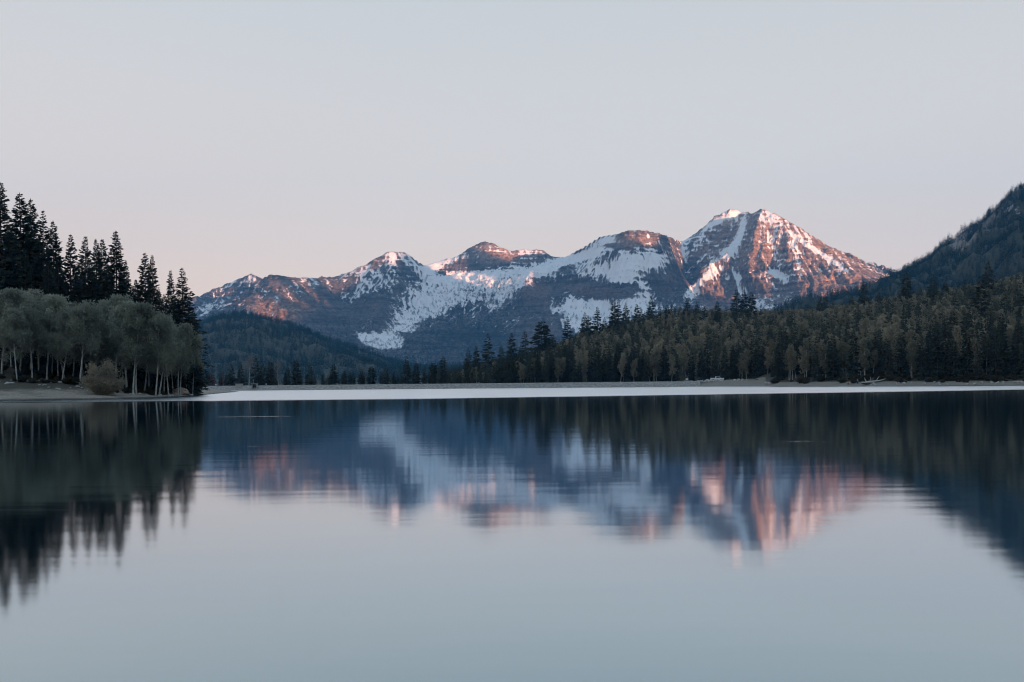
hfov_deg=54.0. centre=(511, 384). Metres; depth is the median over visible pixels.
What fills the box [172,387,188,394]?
boulder
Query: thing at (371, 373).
conifer tree
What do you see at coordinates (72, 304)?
aspen tree
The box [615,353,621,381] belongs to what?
conifer tree
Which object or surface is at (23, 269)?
conifer tree
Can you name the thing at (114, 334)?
aspen tree
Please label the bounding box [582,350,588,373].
aspen tree
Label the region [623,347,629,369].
aspen tree
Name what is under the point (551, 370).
conifer tree
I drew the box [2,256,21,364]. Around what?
conifer tree
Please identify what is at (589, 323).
conifer tree
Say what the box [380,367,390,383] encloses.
conifer tree
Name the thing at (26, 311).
aspen tree
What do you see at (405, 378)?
conifer tree
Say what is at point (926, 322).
aspen tree
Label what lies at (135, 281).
conifer tree
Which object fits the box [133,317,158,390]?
aspen tree
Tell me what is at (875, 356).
aspen tree
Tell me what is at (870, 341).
aspen tree
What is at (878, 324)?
aspen tree
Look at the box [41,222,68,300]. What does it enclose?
conifer tree
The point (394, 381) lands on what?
conifer tree
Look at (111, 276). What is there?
conifer tree
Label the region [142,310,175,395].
aspen tree
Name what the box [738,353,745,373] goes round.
aspen tree
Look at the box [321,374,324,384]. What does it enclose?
conifer tree
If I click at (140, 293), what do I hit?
conifer tree
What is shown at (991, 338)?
conifer tree
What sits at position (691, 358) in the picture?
conifer tree
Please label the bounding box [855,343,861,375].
aspen tree
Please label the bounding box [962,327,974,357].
aspen tree
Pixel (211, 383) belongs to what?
conifer tree
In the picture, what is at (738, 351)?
conifer tree
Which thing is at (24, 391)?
shore
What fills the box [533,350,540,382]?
conifer tree
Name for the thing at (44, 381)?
shrub
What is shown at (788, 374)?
conifer tree
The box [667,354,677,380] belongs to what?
aspen tree
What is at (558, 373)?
aspen tree
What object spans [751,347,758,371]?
aspen tree
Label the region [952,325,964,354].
aspen tree
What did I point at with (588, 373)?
conifer tree
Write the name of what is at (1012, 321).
aspen tree
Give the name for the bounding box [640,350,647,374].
conifer tree
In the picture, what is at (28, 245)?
conifer tree
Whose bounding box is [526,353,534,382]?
conifer tree
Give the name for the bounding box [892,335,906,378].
conifer tree
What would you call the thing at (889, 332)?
aspen tree
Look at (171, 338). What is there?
aspen tree
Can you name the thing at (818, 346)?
aspen tree
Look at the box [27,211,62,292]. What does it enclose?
conifer tree
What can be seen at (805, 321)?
aspen tree
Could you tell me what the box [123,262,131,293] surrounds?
conifer tree
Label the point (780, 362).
conifer tree
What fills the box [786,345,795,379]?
aspen tree
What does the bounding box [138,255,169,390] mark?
conifer tree
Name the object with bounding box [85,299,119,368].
aspen tree
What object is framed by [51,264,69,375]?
conifer tree
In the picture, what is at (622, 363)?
aspen tree
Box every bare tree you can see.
[245,355,255,385]
[273,361,283,384]
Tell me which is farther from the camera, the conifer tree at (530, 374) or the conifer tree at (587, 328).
the conifer tree at (587, 328)
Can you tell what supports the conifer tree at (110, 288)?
on the shore at (24, 391)
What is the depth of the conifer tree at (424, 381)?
477.73 m
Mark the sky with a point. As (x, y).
(221, 142)
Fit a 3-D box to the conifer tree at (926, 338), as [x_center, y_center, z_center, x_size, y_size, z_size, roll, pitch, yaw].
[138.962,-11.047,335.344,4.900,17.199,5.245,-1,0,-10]
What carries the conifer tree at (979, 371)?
on the shore at (762, 380)
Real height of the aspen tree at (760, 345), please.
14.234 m
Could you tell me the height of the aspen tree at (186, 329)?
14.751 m
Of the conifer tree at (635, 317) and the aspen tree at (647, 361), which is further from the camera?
the conifer tree at (635, 317)
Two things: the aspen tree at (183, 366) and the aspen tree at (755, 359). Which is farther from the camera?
the aspen tree at (755, 359)
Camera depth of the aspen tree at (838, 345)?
365.64 m
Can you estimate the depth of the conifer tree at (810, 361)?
374.53 m
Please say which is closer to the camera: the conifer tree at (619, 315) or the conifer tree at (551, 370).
the conifer tree at (551, 370)
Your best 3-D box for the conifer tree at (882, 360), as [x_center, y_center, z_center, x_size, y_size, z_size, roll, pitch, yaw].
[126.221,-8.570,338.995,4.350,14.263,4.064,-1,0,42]
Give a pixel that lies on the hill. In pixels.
(310, 349)
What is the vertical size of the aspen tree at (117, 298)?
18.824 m
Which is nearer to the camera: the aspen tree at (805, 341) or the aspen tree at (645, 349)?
the aspen tree at (805, 341)
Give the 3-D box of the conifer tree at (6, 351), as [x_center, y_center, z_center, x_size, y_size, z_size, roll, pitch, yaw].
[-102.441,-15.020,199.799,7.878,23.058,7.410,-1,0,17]
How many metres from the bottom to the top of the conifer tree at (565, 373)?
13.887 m
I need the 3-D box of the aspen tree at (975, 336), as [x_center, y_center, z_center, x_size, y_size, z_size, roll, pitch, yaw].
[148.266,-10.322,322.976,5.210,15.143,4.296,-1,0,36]
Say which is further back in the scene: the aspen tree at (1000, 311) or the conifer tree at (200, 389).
the aspen tree at (1000, 311)
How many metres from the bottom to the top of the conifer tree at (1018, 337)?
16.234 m
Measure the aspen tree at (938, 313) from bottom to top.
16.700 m
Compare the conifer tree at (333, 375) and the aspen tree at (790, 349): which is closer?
the aspen tree at (790, 349)
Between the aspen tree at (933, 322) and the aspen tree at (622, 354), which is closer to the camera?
the aspen tree at (933, 322)
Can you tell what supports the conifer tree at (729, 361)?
on the shore at (762, 380)
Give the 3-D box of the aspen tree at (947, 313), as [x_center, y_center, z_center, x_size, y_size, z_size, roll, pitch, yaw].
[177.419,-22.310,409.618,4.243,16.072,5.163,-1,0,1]
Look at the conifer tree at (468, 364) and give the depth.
510.23 m
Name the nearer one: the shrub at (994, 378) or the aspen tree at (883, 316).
the shrub at (994, 378)
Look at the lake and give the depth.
11.27 m
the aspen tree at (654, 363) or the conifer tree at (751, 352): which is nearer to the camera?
the conifer tree at (751, 352)
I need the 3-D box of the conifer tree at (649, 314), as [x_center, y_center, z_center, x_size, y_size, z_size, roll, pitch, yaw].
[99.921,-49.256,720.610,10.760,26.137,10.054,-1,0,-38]
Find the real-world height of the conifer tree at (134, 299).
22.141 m
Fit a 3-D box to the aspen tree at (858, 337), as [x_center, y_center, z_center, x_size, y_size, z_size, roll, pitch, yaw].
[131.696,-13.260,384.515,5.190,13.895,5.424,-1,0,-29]
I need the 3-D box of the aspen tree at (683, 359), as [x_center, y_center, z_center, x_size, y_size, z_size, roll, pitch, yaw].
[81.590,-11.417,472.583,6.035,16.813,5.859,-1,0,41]
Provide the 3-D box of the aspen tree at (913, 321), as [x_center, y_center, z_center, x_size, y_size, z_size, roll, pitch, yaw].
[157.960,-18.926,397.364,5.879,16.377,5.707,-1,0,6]
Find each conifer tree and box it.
[0,182,25,363]
[0,192,41,285]
[0,273,12,363]
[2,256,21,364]
[7,248,37,368]
[17,271,46,371]
[18,198,44,286]
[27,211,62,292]
[39,261,69,374]
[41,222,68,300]
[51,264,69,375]
[60,271,84,376]
[61,235,82,373]
[63,271,69,299]
[72,237,98,303]
[72,270,101,379]
[90,239,102,292]
[92,239,115,366]
[96,231,137,385]
[98,282,119,371]
[106,282,141,385]
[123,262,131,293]
[123,286,143,385]
[132,279,139,300]
[135,253,155,385]
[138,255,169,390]
[157,289,169,388]
[160,268,213,395]
[162,270,177,324]
[166,298,185,388]
[185,310,207,394]
[208,368,213,385]
[219,371,224,385]
[224,365,236,385]
[236,361,245,384]
[248,356,260,385]
[258,361,267,384]
[264,359,275,384]
[284,365,291,384]
[290,361,302,384]
[304,363,315,384]
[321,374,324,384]
[328,364,338,384]
[341,370,348,384]
[358,370,365,383]
[366,367,375,383]
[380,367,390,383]
[392,372,396,383]
[401,357,411,383]
[412,362,421,383]
[421,366,427,383]
[427,363,438,383]
[437,357,449,383]
[463,348,471,380]
[471,346,480,370]
[480,334,494,377]
[491,359,498,381]
[496,347,505,368]
[496,356,503,382]
[502,354,512,382]
[505,333,517,364]
[511,361,517,382]
[517,332,530,359]
[518,353,525,380]
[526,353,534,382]
[529,321,556,353]
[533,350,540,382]
[535,359,541,382]
[542,356,549,382]
[546,347,551,382]
[548,349,555,382]
[553,348,562,382]
[562,318,573,343]
[563,355,567,381]
[565,350,573,381]
[568,353,578,381]
[577,362,583,381]
[579,312,590,343]
[583,316,592,336]
[585,351,593,381]
[589,307,603,338]
[592,343,602,381]
[600,351,607,381]
[603,343,616,381]
[605,358,610,381]
[606,300,620,331]
[610,302,624,337]
[613,342,620,379]
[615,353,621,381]
[620,304,631,324]
[620,339,629,377]
[622,351,631,381]
[628,342,636,368]
[628,349,637,381]
[632,304,641,321]
[634,349,642,381]
[634,352,642,381]
[636,307,643,324]
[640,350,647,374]
[641,355,649,381]
[646,298,656,319]
[648,339,653,377]
[658,340,669,381]
[663,305,670,322]
[671,350,680,379]
[682,297,691,321]
[686,349,696,380]
[693,302,699,314]
[696,349,704,379]
[700,344,712,380]
[710,346,719,377]
[713,301,722,321]
[720,345,728,379]
[728,345,734,379]
[728,345,736,378]
[729,290,742,313]
[734,340,742,378]
[739,290,749,312]
[739,335,752,378]
[745,292,756,316]
[748,336,758,378]
[752,339,762,378]
[758,340,769,375]
[766,327,772,342]
[769,336,777,376]
[775,338,787,379]
[785,338,793,376]
[793,339,799,373]
[796,334,802,374]
[799,328,813,377]
[810,344,820,380]
[815,297,823,311]
[816,328,827,374]
[820,331,829,375]
[822,295,828,309]
[823,331,841,380]
[827,337,839,375]
[835,328,840,369]
[842,324,851,370]
[846,328,862,379]
[848,330,857,373]
[857,282,870,305]
[861,328,872,373]
[868,329,882,372]
[873,291,883,305]
[873,330,885,372]
[879,338,889,376]
[883,314,892,326]
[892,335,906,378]
[896,332,908,376]
[898,272,912,301]
[905,320,916,374]
[913,341,923,377]
[914,323,921,335]
[915,334,929,379]
[924,327,933,370]
[926,275,938,299]
[930,317,943,349]
[941,282,950,293]
[941,315,949,340]
[945,336,960,377]
[947,310,958,335]
[959,320,968,368]
[959,326,976,378]
[966,276,989,318]
[966,317,984,374]
[967,312,973,327]
[974,348,983,379]
[975,315,985,369]
[980,260,993,293]
[984,328,996,373]
[988,314,994,331]
[994,325,1006,372]
[995,317,1009,368]
[997,313,1009,360]
[1006,332,1020,376]
[1007,325,1023,373]
[1013,294,1023,318]
[1014,319,1023,349]
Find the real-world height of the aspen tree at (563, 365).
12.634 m
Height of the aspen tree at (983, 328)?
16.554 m
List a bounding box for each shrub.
[11,363,25,369]
[11,376,28,381]
[13,369,24,375]
[27,377,40,382]
[38,379,51,382]
[64,375,80,384]
[78,357,126,395]
[134,383,147,389]
[801,379,810,383]
[837,378,846,382]
[861,374,871,380]
[873,369,880,375]
[883,373,896,380]
[894,376,903,381]
[968,373,975,379]
[989,375,1003,381]
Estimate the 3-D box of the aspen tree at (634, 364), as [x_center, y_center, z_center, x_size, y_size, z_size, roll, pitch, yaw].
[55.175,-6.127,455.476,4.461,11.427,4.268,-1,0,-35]
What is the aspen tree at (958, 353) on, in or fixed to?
on the shore at (762, 380)
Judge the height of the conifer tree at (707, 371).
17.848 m
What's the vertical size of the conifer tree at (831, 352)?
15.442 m
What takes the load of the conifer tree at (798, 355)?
on the shore at (762, 380)
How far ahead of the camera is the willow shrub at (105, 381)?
170.37 m
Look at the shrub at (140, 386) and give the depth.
195.66 m
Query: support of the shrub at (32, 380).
on the shore at (24, 391)
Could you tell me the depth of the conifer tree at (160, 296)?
209.78 m
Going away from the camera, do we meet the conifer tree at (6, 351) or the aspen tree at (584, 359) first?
the conifer tree at (6, 351)
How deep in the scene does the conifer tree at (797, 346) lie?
394.51 m
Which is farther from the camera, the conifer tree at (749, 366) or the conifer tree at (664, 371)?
the conifer tree at (664, 371)
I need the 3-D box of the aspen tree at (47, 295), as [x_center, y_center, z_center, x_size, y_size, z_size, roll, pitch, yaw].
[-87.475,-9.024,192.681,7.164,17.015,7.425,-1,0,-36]
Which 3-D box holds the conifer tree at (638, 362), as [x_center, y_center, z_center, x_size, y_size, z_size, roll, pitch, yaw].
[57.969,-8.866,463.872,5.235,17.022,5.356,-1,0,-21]
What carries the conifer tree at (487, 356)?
on the shore at (762, 380)
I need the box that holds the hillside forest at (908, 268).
[759,182,1023,313]
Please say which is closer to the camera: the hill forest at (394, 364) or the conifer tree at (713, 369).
the conifer tree at (713, 369)
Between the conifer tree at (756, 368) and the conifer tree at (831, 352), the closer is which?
the conifer tree at (831, 352)
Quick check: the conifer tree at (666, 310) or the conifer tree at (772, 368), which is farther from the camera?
the conifer tree at (666, 310)
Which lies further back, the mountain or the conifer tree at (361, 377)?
the mountain
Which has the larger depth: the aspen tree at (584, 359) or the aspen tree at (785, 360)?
the aspen tree at (584, 359)
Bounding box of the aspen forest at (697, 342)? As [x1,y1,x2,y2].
[430,272,1023,379]
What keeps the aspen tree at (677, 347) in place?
on the shore at (762, 380)
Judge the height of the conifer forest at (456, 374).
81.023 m
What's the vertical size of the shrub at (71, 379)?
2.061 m
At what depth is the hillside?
1693.13 m
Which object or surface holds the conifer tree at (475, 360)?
on the shore at (762, 380)
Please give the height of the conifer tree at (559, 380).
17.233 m
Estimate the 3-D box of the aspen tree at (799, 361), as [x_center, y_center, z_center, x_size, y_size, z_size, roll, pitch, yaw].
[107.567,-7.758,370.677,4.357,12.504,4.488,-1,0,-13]
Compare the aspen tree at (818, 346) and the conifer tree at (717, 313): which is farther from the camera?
the conifer tree at (717, 313)
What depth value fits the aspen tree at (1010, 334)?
333.92 m
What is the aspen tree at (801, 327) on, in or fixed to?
on the shore at (762, 380)
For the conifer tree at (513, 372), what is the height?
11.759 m
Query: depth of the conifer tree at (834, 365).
353.11 m
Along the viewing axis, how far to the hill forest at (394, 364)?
1969.35 m
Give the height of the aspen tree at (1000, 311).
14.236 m
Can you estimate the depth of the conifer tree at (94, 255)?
223.78 m
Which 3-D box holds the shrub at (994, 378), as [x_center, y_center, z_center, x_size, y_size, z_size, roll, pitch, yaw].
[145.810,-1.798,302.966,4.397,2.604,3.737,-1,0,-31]
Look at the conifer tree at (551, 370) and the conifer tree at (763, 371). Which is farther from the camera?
the conifer tree at (551, 370)
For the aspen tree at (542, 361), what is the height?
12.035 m
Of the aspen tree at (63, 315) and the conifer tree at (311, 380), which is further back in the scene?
the conifer tree at (311, 380)
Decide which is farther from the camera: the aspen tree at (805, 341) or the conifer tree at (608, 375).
the conifer tree at (608, 375)
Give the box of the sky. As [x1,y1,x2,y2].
[0,0,1023,305]
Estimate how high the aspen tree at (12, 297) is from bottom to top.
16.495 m
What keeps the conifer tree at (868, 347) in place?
on the shore at (762, 380)
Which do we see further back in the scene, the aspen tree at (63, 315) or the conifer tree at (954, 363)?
the conifer tree at (954, 363)
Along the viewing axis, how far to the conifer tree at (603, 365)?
465.16 m
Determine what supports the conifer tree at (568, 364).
on the shore at (762, 380)
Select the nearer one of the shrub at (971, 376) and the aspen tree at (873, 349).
the shrub at (971, 376)
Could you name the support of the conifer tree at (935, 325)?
on the shore at (762, 380)
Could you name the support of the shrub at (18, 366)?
on the shore at (24, 391)
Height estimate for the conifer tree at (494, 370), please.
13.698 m
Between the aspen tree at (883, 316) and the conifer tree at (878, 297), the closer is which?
the aspen tree at (883, 316)
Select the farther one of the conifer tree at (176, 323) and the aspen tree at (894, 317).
the aspen tree at (894, 317)
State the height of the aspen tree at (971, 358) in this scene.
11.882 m
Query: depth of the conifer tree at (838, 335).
380.39 m
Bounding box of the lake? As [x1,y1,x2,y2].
[0,385,1023,681]
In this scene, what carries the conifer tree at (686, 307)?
on the shore at (762, 380)
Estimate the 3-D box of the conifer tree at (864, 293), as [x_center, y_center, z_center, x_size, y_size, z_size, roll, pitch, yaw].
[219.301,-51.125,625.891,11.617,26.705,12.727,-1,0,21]
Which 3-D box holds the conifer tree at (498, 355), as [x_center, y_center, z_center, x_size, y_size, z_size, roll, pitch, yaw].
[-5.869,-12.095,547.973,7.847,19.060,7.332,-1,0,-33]
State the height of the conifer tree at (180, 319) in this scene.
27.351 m
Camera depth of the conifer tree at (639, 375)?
458.38 m
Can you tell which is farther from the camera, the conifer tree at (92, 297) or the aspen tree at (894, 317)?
the aspen tree at (894, 317)
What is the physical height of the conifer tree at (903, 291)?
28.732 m
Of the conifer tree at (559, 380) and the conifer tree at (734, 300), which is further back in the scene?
the conifer tree at (734, 300)
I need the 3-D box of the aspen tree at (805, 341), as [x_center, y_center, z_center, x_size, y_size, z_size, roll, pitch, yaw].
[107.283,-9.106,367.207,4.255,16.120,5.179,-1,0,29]
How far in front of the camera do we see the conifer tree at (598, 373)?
456.60 m
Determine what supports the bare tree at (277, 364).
on the shore at (762, 380)
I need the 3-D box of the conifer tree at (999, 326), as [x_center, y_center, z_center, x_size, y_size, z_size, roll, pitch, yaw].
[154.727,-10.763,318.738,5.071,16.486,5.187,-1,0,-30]
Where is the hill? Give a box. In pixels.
[198,315,448,384]
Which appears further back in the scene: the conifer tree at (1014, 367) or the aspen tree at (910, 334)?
the aspen tree at (910, 334)
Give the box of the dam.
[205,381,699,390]
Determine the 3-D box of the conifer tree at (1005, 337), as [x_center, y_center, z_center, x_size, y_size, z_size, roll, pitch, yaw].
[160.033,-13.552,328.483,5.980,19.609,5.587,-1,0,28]
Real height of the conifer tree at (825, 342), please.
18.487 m
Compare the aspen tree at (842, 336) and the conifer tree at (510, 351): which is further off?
the conifer tree at (510, 351)
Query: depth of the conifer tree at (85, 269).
211.60 m
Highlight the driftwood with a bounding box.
[864,377,883,382]
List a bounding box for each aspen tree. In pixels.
[0,287,27,374]
[0,307,34,381]
[1,299,19,366]
[16,302,48,377]
[18,289,47,369]
[18,291,40,372]
[32,294,69,379]
[39,294,70,375]
[43,297,71,377]
[45,307,80,379]
[57,299,105,384]
[67,301,89,375]
[67,316,108,370]
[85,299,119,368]
[92,293,132,386]
[103,300,136,375]
[116,301,157,392]
[125,309,156,393]
[131,361,154,387]
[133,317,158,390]
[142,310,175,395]
[146,317,178,395]
[152,315,184,394]
[159,365,182,393]
[170,322,194,395]
[170,326,194,394]
[184,331,204,393]
[517,362,524,380]
[532,358,538,378]
[540,360,547,379]
[554,358,561,377]
[560,357,565,374]
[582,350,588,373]
[582,357,586,380]
[584,357,592,371]
[617,354,626,381]
[619,352,625,381]
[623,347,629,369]
[630,358,638,376]
[639,346,649,366]
[643,352,651,381]
[649,348,659,376]
[650,341,662,381]
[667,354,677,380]
[674,344,681,371]
[680,343,690,376]
[695,354,701,374]
[718,346,728,371]
[724,341,732,378]
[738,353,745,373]
[742,347,751,378]
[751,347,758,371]
[757,342,764,366]
[764,347,769,373]
[767,339,776,363]
[783,343,796,379]
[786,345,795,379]
[787,350,796,379]
[797,323,806,335]
[797,347,808,377]
[799,337,810,376]
[802,319,808,328]
[811,336,816,347]
[811,342,821,375]
[820,344,829,379]
[831,341,842,360]
[840,330,849,367]
[841,342,848,374]
[844,314,852,324]
[853,332,859,342]
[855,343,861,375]
[857,338,869,374]
[859,320,864,338]
[866,326,874,338]
[866,336,874,370]
[869,336,881,358]
[870,350,878,371]
[876,313,887,322]
[876,322,882,337]
[879,316,887,327]
[879,324,898,358]
[880,327,892,357]
[891,331,905,359]
[892,315,900,322]
[903,329,915,375]
[906,317,915,326]
[906,340,917,376]
[916,340,926,359]
[922,317,934,331]
[931,319,941,333]
[933,309,941,328]
[941,310,952,321]
[946,336,960,375]
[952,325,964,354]
[954,309,961,323]
[957,306,967,317]
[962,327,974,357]
[965,330,981,347]
[965,341,975,371]
[966,338,982,370]
[972,319,985,333]
[981,333,992,374]
[998,309,1003,323]
[1005,326,1012,348]
[1006,323,1014,350]
[1009,318,1015,326]
[1017,342,1023,363]
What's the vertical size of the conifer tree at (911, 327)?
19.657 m
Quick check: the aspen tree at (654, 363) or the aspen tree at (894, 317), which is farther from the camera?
the aspen tree at (654, 363)
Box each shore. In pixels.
[0,363,237,399]
[207,348,1023,386]
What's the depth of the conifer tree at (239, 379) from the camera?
474.77 m
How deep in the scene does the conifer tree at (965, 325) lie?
332.13 m
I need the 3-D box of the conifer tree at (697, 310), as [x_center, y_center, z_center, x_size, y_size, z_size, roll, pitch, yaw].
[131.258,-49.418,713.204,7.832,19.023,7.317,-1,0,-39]
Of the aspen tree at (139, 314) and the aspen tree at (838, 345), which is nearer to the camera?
the aspen tree at (139, 314)
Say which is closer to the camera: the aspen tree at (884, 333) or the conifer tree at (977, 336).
the conifer tree at (977, 336)
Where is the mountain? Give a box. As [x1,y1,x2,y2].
[159,209,895,367]
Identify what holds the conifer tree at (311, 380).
on the shore at (762, 380)
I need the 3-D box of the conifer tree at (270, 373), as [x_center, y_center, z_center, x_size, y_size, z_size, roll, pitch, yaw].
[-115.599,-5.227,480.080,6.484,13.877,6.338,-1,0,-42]
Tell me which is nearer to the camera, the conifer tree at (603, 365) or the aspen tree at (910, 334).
the aspen tree at (910, 334)
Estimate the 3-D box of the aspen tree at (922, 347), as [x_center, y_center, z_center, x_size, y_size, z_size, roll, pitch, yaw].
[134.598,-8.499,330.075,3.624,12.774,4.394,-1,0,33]
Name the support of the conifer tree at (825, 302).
on the shore at (762, 380)
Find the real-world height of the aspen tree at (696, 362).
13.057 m
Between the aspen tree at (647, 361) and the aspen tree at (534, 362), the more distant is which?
the aspen tree at (534, 362)
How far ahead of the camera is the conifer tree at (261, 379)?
475.70 m
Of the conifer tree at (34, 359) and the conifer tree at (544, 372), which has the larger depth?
the conifer tree at (544, 372)
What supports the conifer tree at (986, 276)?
on the shore at (762, 380)
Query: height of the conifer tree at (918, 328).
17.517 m
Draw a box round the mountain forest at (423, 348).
[196,265,854,365]
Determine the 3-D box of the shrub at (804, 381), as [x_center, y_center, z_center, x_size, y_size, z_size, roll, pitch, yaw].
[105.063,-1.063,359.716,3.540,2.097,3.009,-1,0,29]
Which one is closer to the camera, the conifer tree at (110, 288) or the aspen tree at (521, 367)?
the conifer tree at (110, 288)
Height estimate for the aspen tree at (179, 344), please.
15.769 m
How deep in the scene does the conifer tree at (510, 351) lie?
559.61 m
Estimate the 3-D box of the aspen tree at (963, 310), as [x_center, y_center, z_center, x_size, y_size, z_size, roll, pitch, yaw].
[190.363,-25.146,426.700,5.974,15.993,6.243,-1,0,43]
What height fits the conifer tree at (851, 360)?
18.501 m
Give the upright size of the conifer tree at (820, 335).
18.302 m
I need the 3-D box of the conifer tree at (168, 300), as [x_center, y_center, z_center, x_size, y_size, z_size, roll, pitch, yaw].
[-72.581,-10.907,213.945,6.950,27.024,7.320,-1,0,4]
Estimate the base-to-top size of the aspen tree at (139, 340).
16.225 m
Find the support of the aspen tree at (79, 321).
on the shore at (24, 391)
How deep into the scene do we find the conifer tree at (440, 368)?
474.54 m
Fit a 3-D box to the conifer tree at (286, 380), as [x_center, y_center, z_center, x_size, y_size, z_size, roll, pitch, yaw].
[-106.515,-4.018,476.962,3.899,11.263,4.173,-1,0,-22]
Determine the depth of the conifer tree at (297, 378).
480.50 m
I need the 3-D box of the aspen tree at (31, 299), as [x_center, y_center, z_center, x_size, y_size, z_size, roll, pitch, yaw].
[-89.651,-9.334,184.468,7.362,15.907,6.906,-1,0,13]
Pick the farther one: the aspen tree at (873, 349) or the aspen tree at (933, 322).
the aspen tree at (933, 322)
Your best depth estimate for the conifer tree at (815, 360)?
359.26 m
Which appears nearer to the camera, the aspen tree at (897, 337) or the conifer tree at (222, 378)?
the aspen tree at (897, 337)
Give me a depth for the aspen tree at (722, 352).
451.38 m
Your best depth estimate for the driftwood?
329.94 m
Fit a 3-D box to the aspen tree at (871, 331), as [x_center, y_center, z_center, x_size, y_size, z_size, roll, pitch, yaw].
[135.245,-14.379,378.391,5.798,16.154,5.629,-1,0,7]
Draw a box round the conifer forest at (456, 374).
[429,270,1023,383]
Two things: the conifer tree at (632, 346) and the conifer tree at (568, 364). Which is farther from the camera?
the conifer tree at (632, 346)
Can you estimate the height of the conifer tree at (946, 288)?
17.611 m
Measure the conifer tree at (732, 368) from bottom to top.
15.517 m
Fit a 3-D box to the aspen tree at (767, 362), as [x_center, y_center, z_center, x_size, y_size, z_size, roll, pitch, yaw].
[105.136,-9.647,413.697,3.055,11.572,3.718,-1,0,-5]
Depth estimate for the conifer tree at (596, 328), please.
688.25 m
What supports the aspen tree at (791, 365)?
on the shore at (762, 380)
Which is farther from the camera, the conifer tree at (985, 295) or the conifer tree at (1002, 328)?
the conifer tree at (985, 295)
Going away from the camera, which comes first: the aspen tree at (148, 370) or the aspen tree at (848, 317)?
the aspen tree at (148, 370)
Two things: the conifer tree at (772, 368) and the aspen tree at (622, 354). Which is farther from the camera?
the aspen tree at (622, 354)
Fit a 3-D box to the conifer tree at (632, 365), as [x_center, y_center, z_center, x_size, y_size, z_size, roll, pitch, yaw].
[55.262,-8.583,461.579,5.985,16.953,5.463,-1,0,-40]
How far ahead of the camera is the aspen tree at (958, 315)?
418.08 m
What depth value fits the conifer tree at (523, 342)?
574.92 m
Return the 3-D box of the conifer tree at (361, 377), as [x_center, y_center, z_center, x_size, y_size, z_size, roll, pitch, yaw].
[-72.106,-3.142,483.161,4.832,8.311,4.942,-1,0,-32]
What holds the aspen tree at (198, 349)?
on the shore at (24, 391)
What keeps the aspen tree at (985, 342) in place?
on the shore at (762, 380)
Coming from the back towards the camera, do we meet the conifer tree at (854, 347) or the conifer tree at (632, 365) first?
the conifer tree at (632, 365)
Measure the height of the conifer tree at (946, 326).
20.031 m
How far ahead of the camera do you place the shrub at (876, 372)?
345.57 m
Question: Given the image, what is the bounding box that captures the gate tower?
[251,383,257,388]
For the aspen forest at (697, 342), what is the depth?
544.28 m
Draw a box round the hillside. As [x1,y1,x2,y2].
[775,188,1023,311]
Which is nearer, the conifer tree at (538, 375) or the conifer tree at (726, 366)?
the conifer tree at (726, 366)
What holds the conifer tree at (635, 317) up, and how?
on the shore at (762, 380)
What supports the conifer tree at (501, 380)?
on the shore at (762, 380)
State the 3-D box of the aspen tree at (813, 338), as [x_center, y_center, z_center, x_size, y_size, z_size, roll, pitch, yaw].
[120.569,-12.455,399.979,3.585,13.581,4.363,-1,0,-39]
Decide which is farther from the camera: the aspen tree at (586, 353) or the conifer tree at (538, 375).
the aspen tree at (586, 353)
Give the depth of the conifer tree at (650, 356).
469.90 m
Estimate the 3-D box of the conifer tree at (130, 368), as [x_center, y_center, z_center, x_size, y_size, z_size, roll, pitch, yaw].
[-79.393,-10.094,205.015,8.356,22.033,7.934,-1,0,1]
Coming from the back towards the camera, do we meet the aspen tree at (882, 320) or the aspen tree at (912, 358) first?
the aspen tree at (882, 320)
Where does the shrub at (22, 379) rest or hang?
on the shore at (24, 391)
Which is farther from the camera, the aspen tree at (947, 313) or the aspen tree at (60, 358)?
the aspen tree at (947, 313)
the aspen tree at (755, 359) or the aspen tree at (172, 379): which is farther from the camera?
the aspen tree at (755, 359)
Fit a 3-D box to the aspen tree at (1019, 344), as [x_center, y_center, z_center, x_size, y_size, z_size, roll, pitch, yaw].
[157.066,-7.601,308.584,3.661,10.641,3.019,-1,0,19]
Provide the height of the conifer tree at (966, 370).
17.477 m
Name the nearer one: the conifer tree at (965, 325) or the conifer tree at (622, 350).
the conifer tree at (965, 325)
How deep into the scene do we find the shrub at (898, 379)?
322.39 m
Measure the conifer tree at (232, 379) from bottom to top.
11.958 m
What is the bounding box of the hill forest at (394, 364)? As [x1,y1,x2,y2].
[196,308,477,384]
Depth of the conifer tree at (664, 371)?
453.17 m
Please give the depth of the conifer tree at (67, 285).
214.06 m
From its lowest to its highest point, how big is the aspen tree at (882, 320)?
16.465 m
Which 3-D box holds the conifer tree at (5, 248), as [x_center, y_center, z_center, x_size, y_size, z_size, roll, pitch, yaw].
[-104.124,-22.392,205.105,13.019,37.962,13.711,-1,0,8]
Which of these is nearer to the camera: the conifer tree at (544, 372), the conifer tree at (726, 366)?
the conifer tree at (726, 366)
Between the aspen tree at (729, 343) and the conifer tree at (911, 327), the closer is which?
the conifer tree at (911, 327)
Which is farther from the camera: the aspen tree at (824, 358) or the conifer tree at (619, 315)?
the conifer tree at (619, 315)
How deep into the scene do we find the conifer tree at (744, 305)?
688.55 m
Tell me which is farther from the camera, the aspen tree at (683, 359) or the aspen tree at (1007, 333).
the aspen tree at (683, 359)

